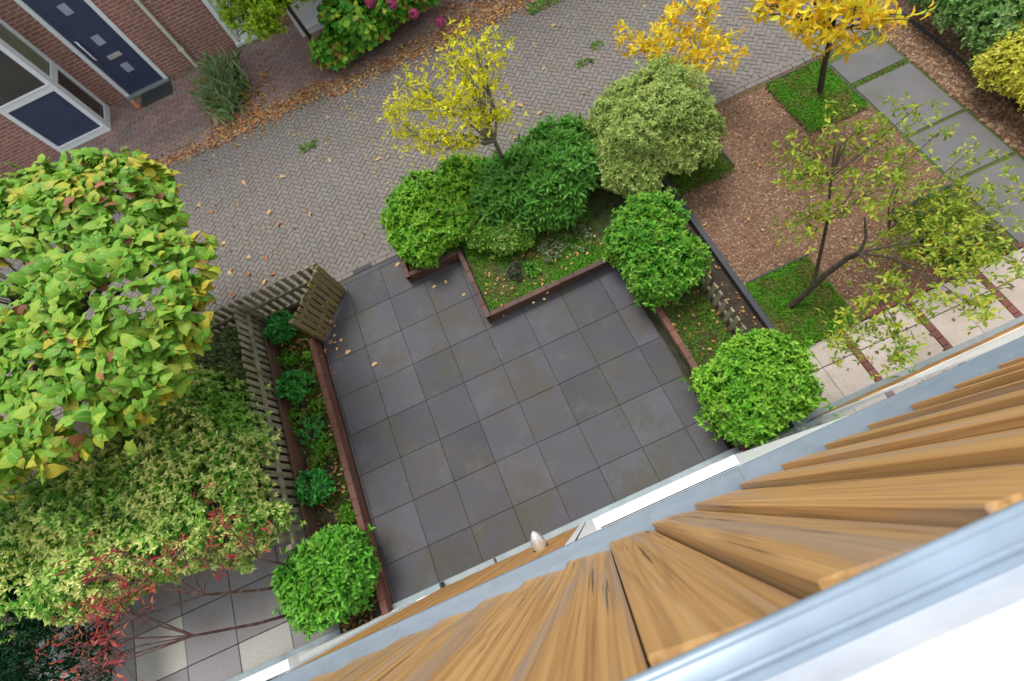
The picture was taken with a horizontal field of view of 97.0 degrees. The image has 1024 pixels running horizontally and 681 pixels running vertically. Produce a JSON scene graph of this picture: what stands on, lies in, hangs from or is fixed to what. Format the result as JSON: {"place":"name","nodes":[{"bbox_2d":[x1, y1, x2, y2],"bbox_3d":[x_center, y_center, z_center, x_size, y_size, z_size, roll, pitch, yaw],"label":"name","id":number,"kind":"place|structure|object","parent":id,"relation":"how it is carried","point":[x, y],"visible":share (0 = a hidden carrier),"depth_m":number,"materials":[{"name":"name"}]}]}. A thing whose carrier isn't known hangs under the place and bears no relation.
{"place":"outdoors","nodes":[
{"label":"outdoors","id":0,"kind":"place"},
{"bbox_2d":[51,603,323,680],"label":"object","id":1,"kind":"structure","parent":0,"point":[255,651],"depth_m":5.83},
{"bbox_2d":[34,482,293,680],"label":"red leaf shrub","id":2,"kind":"object","parent":1,"relation":"on","point":[126,613],"visible":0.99,"depth_m":4.34,"materials":[{"name":"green plant"}]},
{"bbox_2d":[38,513,338,680],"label":"neighbour paving","id":3,"kind":"structure","parent":0,"point":[227,611],"depth_m":5.96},
{"bbox_2d":[0,534,121,680],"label":"conifer","id":4,"kind":"object","parent":3,"relation":"on","point":[10,658],"visible":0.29,"depth_m":5.04,"materials":[{"name":"green plant"}]},
{"bbox_2d":[19,0,512,190],"bbox_3d":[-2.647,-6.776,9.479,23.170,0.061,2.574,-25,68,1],"label":"pavement","id":5,"kind":"structure","parent":0,"point":[146,137],"depth_m":9.43,"materials":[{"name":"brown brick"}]},
{"bbox_2d":[130,99,142,109],"bbox_3d":[-8.113,-5.101,9.753,0.140,0.200,0.136,-25,68,1],"label":"pot","id":6,"kind":"object","parent":5,"relation":"on","point":[138,106],"visible":1,"depth_m":9.75,"materials":[{"name":"ceramic"}]},
{"bbox_2d":[141,81,172,107],"bbox_3d":[-7.757,-5.384,9.886,0.720,0.020,0.420,-25,68,1],"label":"doormat","id":7,"kind":"object","parent":5,"relation":"on","point":[156,94],"visible":1,"depth_m":9.87,"materials":[{"name":"rubber"}]},
{"bbox_2d":[183,45,254,126],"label":"grass clump","id":8,"kind":"object","parent":5,"relation":"on","point":[221,83],"visible":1,"depth_m":9.13,"materials":[{"name":"green plant"}]},
{"bbox_2d":[132,22,332,163],"bbox_3d":[-6.255,-5.091,9.504,5.007,0.049,2.671,-25,68,1],"label":"kerb moss","id":9,"kind":"object","parent":5,"relation":"on","point":[219,55],"visible":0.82,"depth_m":9.94,"materials":[{"name":"green plant"}]},
{"bbox_2d":[209,0,315,44],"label":"lime green tree","id":10,"kind":"object","parent":5,"relation":"on","point":[261,18],"visible":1,"depth_m":7.98,"materials":[{"name":"green plant"}]},
{"bbox_2d":[152,0,554,166],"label":"leaf litter","id":11,"kind":"object","parent":5,"relation":"on","point":[492,9],"visible":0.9,"depth_m":8.99,"materials":[{"name":"brown plant"}]},
{"bbox_2d":[308,0,439,70],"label":"hydrangea","id":12,"kind":"object","parent":5,"relation":"on","point":[352,30],"visible":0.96,"depth_m":8.52,"materials":[{"name":"green plant"}]},
{"bbox_2d":[364,0,375,8],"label":"flower head","id":13,"kind":"object","parent":12,"relation":"attached to","point":[367,4],"visible":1,"depth_m":8.20},
{"bbox_2d":[386,0,397,9],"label":"flower head","id":14,"kind":"object","parent":12,"relation":"attached to","point":[393,6],"visible":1,"depth_m":8.18},
{"bbox_2d":[409,8,419,19],"bbox_3d":[-1.808,-6.037,8.349,0.204,0.185,0.207,-25,68,1],"label":"flower head","id":15,"kind":"object","parent":12,"relation":"attached to","point":[414,13],"visible":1,"depth_m":8.32},
{"bbox_2d":[434,16,445,26],"bbox_3d":[-1.369,-6.027,8.564,0.208,0.168,0.207,-25,68,1],"label":"flower head","id":16,"kind":"object","parent":12,"relation":"attached to","point":[438,21],"visible":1,"depth_m":8.53},
{"bbox_2d":[0,0,912,424],"bbox_3d":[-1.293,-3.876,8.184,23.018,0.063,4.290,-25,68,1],"label":"street","id":17,"kind":"structure","parent":0,"point":[318,108],"depth_m":8.17,"materials":[{"name":"grey brick"}]},
{"bbox_2d":[352,262,371,274],"bbox_3d":[-2.448,-1.172,7.401,0.340,0.036,0.075,-25,68,1],"label":"drain channel","id":18,"kind":"object","parent":17,"relation":"on","point":[365,267],"visible":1,"depth_m":7.38,"materials":[{"name":"metal"}]},
{"bbox_2d":[286,57,476,189],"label":"leaf litter","id":19,"kind":"object","parent":17,"relation":"on","point":[379,134],"visible":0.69,"depth_m":8.47,"materials":[{"name":"brown plant"}]},
{"bbox_2d":[298,0,603,154],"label":"street weeds","id":20,"kind":"object","parent":17,"relation":"on","point":[551,2],"visible":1,"depth_m":8.55,"materials":[{"name":"green plant"}]},
{"bbox_2d":[181,2,751,270],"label":"leaf litter","id":21,"kind":"object","parent":17,"relation":"on","point":[372,195],"visible":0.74,"depth_m":8.10,"materials":[{"name":"brown plant"}]},
{"bbox_2d":[612,0,749,91],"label":"orange shrub","id":22,"kind":"object","parent":17,"relation":"on","point":[667,38],"visible":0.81,"depth_m":6.59,"materials":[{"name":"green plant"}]},
{"bbox_2d":[0,9,1023,680],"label":"ground","id":23,"kind":"structure","parent":0,"point":[80,427],"depth_m":6.44,"materials":[{"name":"soil"}]},
{"bbox_2d":[0,0,193,177],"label":"terraced house","id":24,"kind":"structure","parent":23,"relation":"on","point":[72,72],"depth_m":9.07,"materials":[{"name":"brick"}]},
{"bbox_2d":[0,18,110,152],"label":"bay window frame","id":25,"kind":"structure","parent":24,"relation":"in","point":[36,94],"depth_m":8.95,"materials":[{"name":"white paint"}]},
{"bbox_2d":[23,0,161,93],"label":"door","id":26,"kind":"structure","parent":24,"relation":"in","point":[75,20],"depth_m":9.00,"materials":[{"name":"blue paint"}]},
{"bbox_2d":[134,0,197,67],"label":"downpipe","id":27,"kind":"object","parent":24,"relation":"attached to","point":[163,29],"visible":0.93,"depth_m":9.24,"materials":[{"name":"beige plastic"}]},
{"bbox_2d":[0,146,220,510],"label":"leaf tree","id":28,"kind":"object","parent":23,"relation":"on","point":[102,364],"visible":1,"depth_m":4.42,"materials":[{"name":"green plant"}]},
{"bbox_2d":[0,364,306,643],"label":"variegated bush","id":29,"kind":"object","parent":23,"relation":"on","point":[37,531],"visible":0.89,"depth_m":5.04,"materials":[{"name":"green plant"}]},
{"bbox_2d":[125,323,271,446],"bbox_3d":[-4.631,0.775,6.497,2.222,1.144,1.720,-25,68,1],"label":"dark shrub","id":30,"kind":"object","parent":23,"relation":"on","point":[222,346],"visible":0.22,"depth_m":6.44,"materials":[{"name":"green plant"}]},
{"bbox_2d":[140,0,323,61],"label":"terraced house","id":31,"kind":"structure","parent":23,"relation":"on","point":[192,27],"depth_m":9.41,"materials":[{"name":"brick"}]},
{"bbox_2d":[208,0,250,39],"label":"door","id":32,"kind":"structure","parent":31,"relation":"in","point":[245,34],"depth_m":9.71,"materials":[{"name":"white paint"}]},
{"bbox_2d":[286,0,323,36],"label":"bay window frame","id":33,"kind":"structure","parent":31,"relation":"in","point":[307,14],"depth_m":9.39,"materials":[{"name":"white paint"}]},
{"bbox_2d":[233,304,306,553],"bbox_3d":[-3.244,1.096,6.283,0.124,0.869,3.530,-25,68,1],"label":"picket fence","id":34,"kind":"object","parent":23,"relation":"on","point":[284,492],"visible":0.61,"depth_m":6.19,"materials":[{"name":"brown wood"}]},
{"bbox_2d":[210,262,344,342],"bbox_3d":[-3.691,-0.507,6.942,2.060,0.869,0.131,-25,68,1],"label":"picket fence","id":35,"kind":"object","parent":23,"relation":"on","point":[264,302],"visible":0.6,"depth_m":6.79,"materials":[{"name":"brown wood"}]},
{"bbox_2d":[288,265,344,341],"bbox_3d":[-2.903,-0.548,6.811,0.125,0.870,0.940,11,73,14],"label":"garden gate","id":36,"kind":"object","parent":35,"relation":"attached to","point":[301,326],"visible":0.99,"depth_m":6.71,"materials":[{"name":"brown wood"}]},
{"bbox_2d":[261,323,319,539],"bbox_3d":[-3.150,1.256,6.499,0.035,0.390,3.450,-25,68,1],"label":"edging board","id":37,"kind":"object","parent":23,"relation":"on","point":[309,516],"visible":0.46,"depth_m":6.35,"materials":[{"name":"brown wood"}]},
{"bbox_2d":[273,290,331,316],"bbox_3d":[-3.297,-0.549,7.251,1.000,0.250,0.030,-25,68,1],"label":"edging board","id":38,"kind":"object","parent":23,"relation":"on","point":[293,309],"visible":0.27,"depth_m":7.17,"materials":[{"name":"brown wood"}]},
{"bbox_2d":[277,294,381,633],"bbox_3d":[-2.267,1.706,6.314,1.250,0.130,5.270,-25,68,1],"label":"flower bed","id":39,"kind":"object","parent":23,"relation":"on","point":[329,517],"visible":0.25,"depth_m":6.32,"materials":[{"name":"soil"}]},
{"bbox_2d":[261,308,297,344],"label":"shrub","id":40,"kind":"object","parent":39,"relation":"on","point":[280,319],"visible":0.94,"depth_m":6.78,"materials":[{"name":"green plant"}]},
{"bbox_2d":[277,348,298,368],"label":"plant","id":41,"kind":"object","parent":39,"relation":"on","point":[291,359],"visible":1,"depth_m":6.85,"materials":[{"name":"green plant"}]},
{"bbox_2d":[274,367,314,404],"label":"shrub","id":42,"kind":"object","parent":39,"relation":"on","point":[288,385],"visible":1,"depth_m":6.45,"materials":[{"name":"green plant"}]},
{"bbox_2d":[288,404,307,428],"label":"plant","id":43,"kind":"object","parent":39,"relation":"on","point":[300,415],"visible":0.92,"depth_m":6.49,"materials":[{"name":"green plant"}]},
{"bbox_2d":[301,349,312,360],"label":"plant","id":44,"kind":"object","parent":39,"relation":"on","point":[307,354],"visible":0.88,"depth_m":6.85,"materials":[{"name":"green plant"}]},
{"bbox_2d":[298,363,317,385],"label":"plant","id":45,"kind":"object","parent":39,"relation":"on","point":[312,373],"visible":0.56,"depth_m":6.69,"materials":[{"name":"green plant"}]},
{"bbox_2d":[293,414,327,447],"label":"shrub","id":46,"kind":"object","parent":39,"relation":"on","point":[315,426],"visible":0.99,"depth_m":6.33,"materials":[{"name":"green plant"}]},
{"bbox_2d":[293,467,338,507],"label":"shrub","id":47,"kind":"object","parent":39,"relation":"on","point":[323,490],"visible":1,"depth_m":5.90,"materials":[{"name":"green plant"}]},
{"bbox_2d":[306,394,326,416],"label":"plant","id":48,"kind":"object","parent":39,"relation":"on","point":[313,403],"visible":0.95,"depth_m":6.49,"materials":[{"name":"green plant"}]},
{"bbox_2d":[306,446,329,468],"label":"plant","id":49,"kind":"object","parent":39,"relation":"on","point":[314,464],"visible":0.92,"depth_m":6.22,"materials":[{"name":"green plant"}]},
{"bbox_2d":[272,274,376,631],"bbox_3d":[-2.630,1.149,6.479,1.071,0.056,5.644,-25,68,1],"label":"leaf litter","id":50,"kind":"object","parent":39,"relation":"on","point":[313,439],"visible":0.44,"depth_m":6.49,"materials":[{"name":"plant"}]},
{"bbox_2d":[270,523,380,640],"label":"clipped shrub","id":51,"kind":"object","parent":39,"relation":"on","point":[335,569],"visible":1,"depth_m":5.13,"materials":[{"name":"green plant"}]},
{"bbox_2d":[315,436,336,461],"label":"plant","id":52,"kind":"object","parent":39,"relation":"on","point":[328,447],"visible":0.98,"depth_m":6.25,"materials":[{"name":"green plant"}]},
{"bbox_2d":[275,311,378,621],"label":"weeds","id":53,"kind":"object","parent":39,"relation":"on","point":[317,438],"visible":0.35,"depth_m":6.43,"materials":[{"name":"green plant"}]},
{"bbox_2d":[335,503,355,526],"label":"plant","id":54,"kind":"object","parent":39,"relation":"on","point":[345,516],"visible":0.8,"depth_m":5.90,"materials":[{"name":"green plant"}]},
{"bbox_2d":[340,595,374,628],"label":"plant","id":55,"kind":"object","parent":39,"relation":"on","point":[352,619],"visible":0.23,"depth_m":5.45,"materials":[{"name":"green plant"}]},
{"bbox_2d":[308,338,393,615],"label":"brick wall","id":56,"kind":"structure","parent":23,"relation":"on","point":[363,519],"depth_m":6.20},
{"bbox_2d":[17,0,921,425],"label":"kerb","id":57,"kind":"structure","parent":23,"relation":"on","point":[731,92],"depth_m":7.39,"materials":[{"name":"grey concrete"}]},
{"bbox_2d":[407,120,656,310],"bbox_3d":[0.250,-1.716,7.058,3.880,0.170,2.850,-25,68,1],"label":"shrub bed","id":58,"kind":"object","parent":23,"relation":"on","point":[601,203],"visible":0.12,"depth_m":6.80,"materials":[{"name":"green plant"}]},
{"bbox_2d":[378,152,491,268],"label":"skimmia bush","id":59,"kind":"object","parent":58,"relation":"on","point":[422,214],"visible":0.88,"depth_m":6.72,"materials":[{"name":"green plant"}]},
{"bbox_2d":[376,7,527,165],"bbox_3d":[-0.711,-2.935,6.344,2.112,2.359,1.608,-25,68,1],"label":"yellow tree","id":60,"kind":"object","parent":58,"relation":"on","point":[489,135],"visible":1,"depth_m":5.83,"materials":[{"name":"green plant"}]},
{"bbox_2d":[461,212,535,258],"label":"variegated shrub","id":61,"kind":"object","parent":58,"relation":"on","point":[509,237],"visible":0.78,"depth_m":6.63,"materials":[{"name":"green plant"}]},
{"bbox_2d":[409,194,605,309],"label":"weeds","id":62,"kind":"object","parent":58,"relation":"on","point":[558,269],"visible":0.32,"depth_m":6.72,"materials":[{"name":"green plant"}]},
{"bbox_2d":[505,261,522,279],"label":"plant","id":63,"kind":"object","parent":58,"relation":"on","point":[513,275],"visible":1,"depth_m":6.65,"materials":[{"name":"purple plant"}]},
{"bbox_2d":[465,111,600,233],"bbox_3d":[0.399,-2.436,6.665,2.290,1.011,1.879,-25,68,1],"label":"rhododendron bush","id":64,"kind":"object","parent":58,"relation":"on","point":[549,169],"visible":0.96,"depth_m":6.44,"materials":[{"name":"green plant"}]},
{"bbox_2d":[524,261,541,276],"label":"plant","id":65,"kind":"object","parent":58,"relation":"on","point":[529,265],"visible":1,"depth_m":6.64,"materials":[{"name":"green plant"}]},
{"bbox_2d":[537,236,564,262],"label":"plant","id":66,"kind":"object","parent":58,"relation":"on","point":[544,251],"visible":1,"depth_m":6.67,"materials":[{"name":"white plant"}]},
{"bbox_2d":[564,224,594,252],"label":"plant","id":67,"kind":"object","parent":58,"relation":"on","point":[575,238],"visible":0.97,"depth_m":6.67,"materials":[{"name":"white plant"}]},
{"bbox_2d":[580,41,729,201],"bbox_3d":[1.935,-3.025,6.365,1.979,1.472,2.107,-25,68,1],"label":"pale variegated bush","id":68,"kind":"object","parent":58,"relation":"on","point":[668,105],"visible":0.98,"depth_m":6.07,"materials":[{"name":"green plant"}]},
{"bbox_2d":[600,185,714,312],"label":"clipped shrub","id":69,"kind":"object","parent":58,"relation":"on","point":[653,223],"visible":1,"depth_m":5.87,"materials":[{"name":"green plant"}]},
{"bbox_2d":[226,315,1023,680],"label":"timber clad house","id":70,"kind":"structure","parent":23,"relation":"on","point":[874,531],"depth_m":0.95,"materials":[{"name":"brown wood"}]},
{"bbox_2d":[530,531,547,552],"bbox_3d":[0.215,1.669,3.761,0.138,0.153,0.183,-25,68,1],"label":"wall lamp","id":71,"kind":"object","parent":70,"relation":"attached to","point":[538,541],"visible":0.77,"depth_m":3.71,"materials":[{"name":"glass"}]},
{"bbox_2d":[764,564,1023,680],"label":"window frame","id":72,"kind":"structure","parent":70,"relation":"in","point":[976,633],"depth_m":0.46,"materials":[{"name":"white plastic"}]},
{"bbox_2d":[644,289,749,450],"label":"brick wall","id":73,"kind":"structure","parent":23,"relation":"on","point":[677,340],"depth_m":5.96,"materials":[{"name":"brown brick"}]},
{"bbox_2d":[682,257,746,335],"bbox_3d":[2.700,-0.655,6.045,0.124,0.518,2.410,-25,68,1],"label":"picket fence","id":74,"kind":"object","parent":23,"relation":"on","point":[728,314],"visible":0.26,"depth_m":5.91,"materials":[{"name":"grey wood"}]},
{"bbox_2d":[645,275,794,451],"bbox_3d":[2.692,0.348,5.879,0.700,0.140,3.400,-25,68,1],"label":"side bed","id":75,"kind":"object","parent":23,"relation":"on","point":[686,295],"depth_m":6.05,"materials":[{"name":"soil"}]},
{"bbox_2d":[659,265,753,403],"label":"weeds","id":76,"kind":"object","parent":75,"relation":"on","point":[702,316],"visible":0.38,"depth_m":6.01,"materials":[{"name":"green plant"}]},
{"bbox_2d":[678,327,835,447],"bbox_3d":[2.776,0.524,5.269,1.544,0.948,1.340,-25,68,1],"label":"clipped shrub","id":77,"kind":"object","parent":75,"relation":"on","point":[776,370],"visible":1,"depth_m":5.00,"materials":[{"name":"green plant"}]},
{"bbox_2d":[661,176,822,393],"bbox_3d":[2.927,-1.185,6.544,0.080,0.350,4.500,-25,68,1],"label":"garden edging","id":78,"kind":"object","parent":23,"relation":"on","point":[740,287],"visible":0.32,"depth_m":6.31,"materials":[{"name":"grey concrete"}]},
{"bbox_2d":[645,57,1014,338],"bbox_3d":[4.246,-2.192,6.572,3.160,0.078,4.000,-25,68,1],"label":"gravel bed","id":79,"kind":"object","parent":23,"relation":"on","point":[758,235],"visible":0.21,"depth_m":6.50,"materials":[{"name":"brown gravel"}]},
{"bbox_2d":[699,121,734,166],"bbox_3d":[3.155,-3.055,7.042,0.022,0.097,1.006,-25,68,1],"label":"square edging","id":80,"kind":"object","parent":79,"relation":"on","point":[728,158],"visible":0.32,"depth_m":6.88,"materials":[{"name":"grey metal"}]},
{"bbox_2d":[638,27,911,143],"bbox_3d":[3.985,-3.736,7.128,4.541,0.034,0.916,-25,68,1],"label":"kerb moss","id":81,"kind":"object","parent":79,"relation":"on","point":[881,72],"visible":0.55,"depth_m":7.22,"materials":[{"name":"green plant"}]},
{"bbox_2d":[745,254,808,283],"bbox_3d":[3.620,-0.965,6.202,0.920,0.100,0.022,-25,68,1],"label":"square edging","id":82,"kind":"object","parent":79,"relation":"on","point":[801,257],"visible":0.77,"depth_m":6.16,"materials":[{"name":"grey metal"}]},
{"bbox_2d":[766,58,865,101],"bbox_3d":[4.693,-3.841,7.038,0.930,0.100,1.058,-25,68,1],"label":"square edging","id":83,"kind":"object","parent":79,"relation":"on","point":[851,87],"visible":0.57,"depth_m":7.18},
{"bbox_2d":[667,60,1004,341],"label":"moss soil","id":84,"kind":"structure","parent":79,"relation":"on","point":[725,158],"depth_m":6.10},
{"bbox_2d":[410,43,954,355],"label":"leaf litter","id":85,"kind":"object","parent":84,"relation":"on","point":[718,312],"visible":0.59,"depth_m":6.44,"materials":[{"name":"brown plant"}]},
{"bbox_2d":[745,60,868,348],"bbox_3d":[4.236,-2.145,6.460,1.451,0.056,5.036,11,73,14],"label":"moss","id":86,"kind":"object","parent":84,"relation":"on","point":[812,103],"visible":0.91,"depth_m":6.11,"materials":[{"name":"green plant"}]},
{"bbox_2d":[648,128,1018,278],"bbox_3d":[4.225,-2.149,6.466,5.008,0.048,1.464,25,77,18],"label":"moss","id":87,"kind":"object","parent":84,"relation":"on","point":[697,174],"visible":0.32,"depth_m":6.13,"materials":[{"name":"green plant"}]},
{"bbox_2d":[843,156,1023,298],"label":"loose shrub","id":88,"kind":"object","parent":87,"relation":"on","point":[926,232],"visible":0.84,"depth_m":5.40,"materials":[{"name":"green plant"}]},
{"bbox_2d":[744,0,936,93],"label":"orange tree","id":89,"kind":"object","parent":84,"relation":"on","point":[866,11],"visible":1,"depth_m":5.31,"materials":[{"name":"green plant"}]},
{"bbox_2d":[766,90,1023,379],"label":"leaning tree","id":90,"kind":"object","parent":84,"relation":"on","point":[983,303],"visible":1,"depth_m":4.48,"materials":[{"name":"green plant"}]},
{"bbox_2d":[890,184,951,271],"bbox_3d":[5.759,-1.494,5.996,0.910,0.100,1.018,-25,68,1],"label":"square edging","id":91,"kind":"object","parent":79,"relation":"on","point":[930,194],"visible":0.27,"depth_m":6.13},
{"bbox_2d":[878,114,1009,231],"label":"wispy shrub","id":92,"kind":"object","parent":79,"relation":"on","point":[887,200],"visible":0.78,"depth_m":5.21,"materials":[{"name":"green plant"}]},
{"bbox_2d":[798,241,1023,381],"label":"brick strip","id":93,"kind":"object","parent":23,"relation":"on","point":[1005,302],"visible":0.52,"depth_m":5.64,"materials":[{"name":"brown brick"}]},
{"bbox_2d":[870,0,1023,156],"bbox_3d":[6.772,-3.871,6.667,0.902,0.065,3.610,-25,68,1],"label":"bark mulch","id":94,"kind":"object","parent":23,"relation":"on","point":[931,61],"visible":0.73,"depth_m":6.75,"materials":[{"name":"brown wood"}]},
{"bbox_2d":[901,11,1023,112],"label":"garden edging","id":95,"kind":"object","parent":23,"relation":"on","point":[937,41],"visible":0.29,"depth_m":6.87,"materials":[{"name":"black metal"}]},
{"bbox_2d":[907,0,1023,67],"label":"hedge","id":96,"kind":"object","parent":23,"relation":"on","point":[964,18],"visible":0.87,"depth_m":6.26,"materials":[{"name":"green plant"}]},
{"bbox_2d":[970,18,1023,115],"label":"hedge","id":97,"kind":"object","parent":23,"relation":"on","point":[1012,80],"visible":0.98,"depth_m":5.96,"materials":[{"name":"yellow plant"}]},
{"bbox_2d":[322,249,729,602],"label":"patio","id":98,"kind":"structure","parent":0,"point":[652,416],"depth_m":6.16,"materials":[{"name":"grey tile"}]},
{"bbox_2d":[395,249,611,322],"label":"stepped planter wall","id":99,"kind":"structure","parent":98,"relation":"on","point":[446,260],"depth_m":6.60,"materials":[{"name":"brown brick"}]},
{"bbox_2d":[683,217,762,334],"bbox_3d":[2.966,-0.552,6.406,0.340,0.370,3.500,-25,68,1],"label":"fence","id":100,"kind":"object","parent":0,"point":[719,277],"visible":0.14,"depth_m":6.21,"materials":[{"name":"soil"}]},
{"bbox_2d":[806,248,1023,411],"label":"cream path","id":101,"kind":"structure","parent":0,"point":[839,383],"depth_m":5.62,"materials":[{"name":"beige concrete"}]},
{"bbox_2d":[816,281,1014,370],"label":"leaf litter","id":102,"kind":"object","parent":101,"relation":"on","point":[932,334],"visible":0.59,"depth_m":5.66,"materials":[{"name":"brown plant"}]},
{"bbox_2d":[828,34,1023,243],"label":"slab path","id":103,"kind":"structure","parent":0,"point":[916,84],"depth_m":6.50,"materials":[{"name":"grey concrete"}]}
]}

